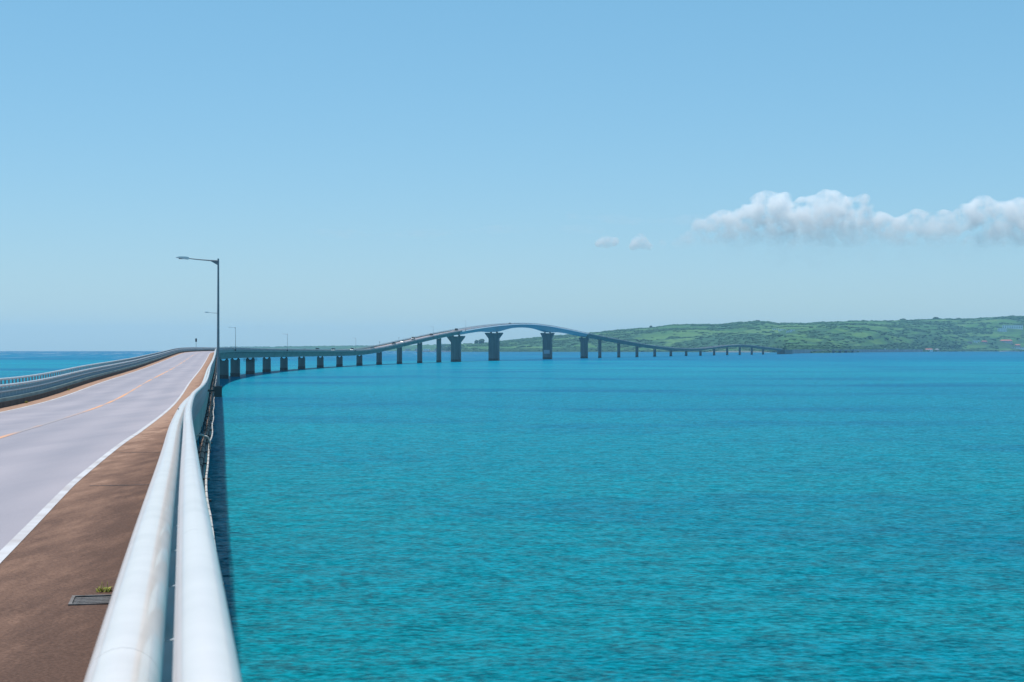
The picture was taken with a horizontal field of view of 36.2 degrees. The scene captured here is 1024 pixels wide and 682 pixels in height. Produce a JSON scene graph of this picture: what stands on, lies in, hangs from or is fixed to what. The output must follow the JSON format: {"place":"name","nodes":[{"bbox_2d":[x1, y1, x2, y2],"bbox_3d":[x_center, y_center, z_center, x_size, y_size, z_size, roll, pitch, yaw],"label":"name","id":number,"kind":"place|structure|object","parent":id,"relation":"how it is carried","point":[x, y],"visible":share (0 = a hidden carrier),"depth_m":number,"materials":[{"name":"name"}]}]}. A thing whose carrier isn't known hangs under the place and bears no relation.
{"place":"outdoors","nodes":[
{"label":"outdoors","id":0,"kind":"place"},
{"bbox_2d":[0,325,799,605],"bbox_3d":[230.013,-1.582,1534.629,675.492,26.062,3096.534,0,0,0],"label":"road","id":1,"kind":"structure","parent":0,"point":[53,452],"depth_m":41.65,"materials":[{"name":"grey asphalt"}]},
{"bbox_2d":[0,351,1023,681],"bbox_3d":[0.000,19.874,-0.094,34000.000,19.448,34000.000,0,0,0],"label":"sea","id":2,"kind":"structure","parent":0,"point":[682,517],"depth_m":95.02,"materials":[{"name":"teal liquid"}]},
{"bbox_2d":[0,324,791,585],"bbox_3d":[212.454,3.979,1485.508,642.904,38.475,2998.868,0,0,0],"label":"bridge","id":3,"kind":"structure","parent":2,"relation":"in","point":[201,418],"depth_m":831.52,"materials":[{"name":"concrete"}]},
{"bbox_2d":[0,352,213,681],"bbox_3d":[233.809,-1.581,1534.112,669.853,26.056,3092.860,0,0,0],"label":"road shoulder","id":4,"kind":"object","parent":3,"relation":"on","point":[76,540],"visible":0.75,"depth_m":14.14},
{"bbox_2d":[96,582,112,591],"bbox_3d":[-3.243,1.950,12.465,0.163,0.092,0.152,0,0,14],"label":"weed","id":5,"kind":"object","parent":4,"relation":"on","point":[107,589],"visible":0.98,"depth_m":12.47,"materials":[{"name":"green plant"}]},
{"bbox_2d":[176,256,221,396],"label":"street lamp","id":6,"kind":"object","parent":3,"relation":"on","point":[217,390],"visible":0.98,"depth_m":87.05,"materials":[{"name":"metal"}]},
{"bbox_2d":[196,434,210,448],"bbox_3d":[-8.502,2.766,43.023,0.443,0.430,0.060,0,0,-10],"label":"drain pipe","id":7,"kind":"object","parent":3,"relation":"attached to","point":[207,437],"visible":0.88,"depth_m":43.02,"materials":[{"name":"grey metal"}]},
{"bbox_2d":[199,359,216,470],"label":"pipe","id":8,"kind":"object","parent":3,"relation":"attached to","point":[202,451],"visible":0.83,"depth_m":51.76,"materials":[{"name":"grey metal"}]},
{"bbox_2d":[205,373,216,550],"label":"conduit","id":9,"kind":"object","parent":3,"relation":"attached to","point":[206,479],"visible":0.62,"depth_m":31.83,"materials":[{"name":"white plastic"}]},
{"bbox_2d":[0,323,737,397],"bbox_3d":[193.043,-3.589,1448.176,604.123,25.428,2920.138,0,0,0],"label":"guard railing","id":10,"kind":"object","parent":3,"relation":"on","point":[62,377],"visible":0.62,"depth_m":108.83,"materials":[{"name":"grey metal"}]},
{"bbox_2d":[0,327,796,411],"bbox_3d":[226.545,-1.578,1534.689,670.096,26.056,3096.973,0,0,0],"label":"road shoulder","id":11,"kind":"object","parent":3,"relation":"on","point":[64,393],"visible":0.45,"depth_m":101.16},
{"bbox_2d":[84,323,778,681],"bbox_3d":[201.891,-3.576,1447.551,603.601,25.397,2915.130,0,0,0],"label":"guard railing","id":12,"kind":"object","parent":3,"relation":"on","point":[166,618],"visible":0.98,"depth_m":4.62,"materials":[{"name":"grey metal"}]},
{"bbox_2d":[832,350,853,352],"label":"bridge","id":13,"kind":"structure","parent":2,"relation":"in","point":[846,351],"depth_m":4007.99,"materials":[{"name":"concrete"}]},
{"bbox_2d":[0,0,1023,350],"label":"sky","id":14,"kind":"structure","parent":0,"point":[354,172],"materials":[{"name":"blue"}]},
{"bbox_2d":[245,318,1023,352],"bbox_3d":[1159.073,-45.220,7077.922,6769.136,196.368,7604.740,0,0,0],"label":"island hills","id":15,"kind":"structure","parent":0,"point":[878,339],"depth_m":6104.93,"materials":[{"name":"green plant"}]},
{"bbox_2d":[233,315,1023,352],"bbox_3d":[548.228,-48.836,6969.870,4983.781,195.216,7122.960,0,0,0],"label":"woodland","id":16,"kind":"object","parent":15,"relation":"on","point":[608,334],"visible":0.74,"depth_m":6125.24,"materials":[{"name":"green plant"}]},
{"bbox_2d":[792,349,922,352],"bbox_3d":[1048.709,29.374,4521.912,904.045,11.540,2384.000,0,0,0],"label":"seawall","id":17,"kind":"object","parent":15,"relation":"on","point":[865,350],"visible":0.57,"depth_m":4695.37,"materials":[{"name":"concrete"}]},
{"bbox_2d":[998,328,1006,331],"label":"hotel","id":18,"kind":"structure","parent":15,"relation":"on","point":[1002,329],"depth_m":7414.88,"materials":[{"name":"white"}]},
{"bbox_2d":[1000,340,1012,343],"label":"house","id":19,"kind":"structure","parent":15,"relation":"on","point":[1009,341],"depth_m":7044.68,"materials":[{"name":"beige"}]},
{"bbox_2d":[1002,325,1022,329],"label":"hotel","id":20,"kind":"structure","parent":15,"relation":"on","point":[1013,326],"depth_m":7510.52,"materials":[{"name":"white"}]},
{"bbox_2d":[711,351,761,351],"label":"beach","id":21,"kind":"structure","parent":0,"point":[737,351],"depth_m":4648.79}
]}

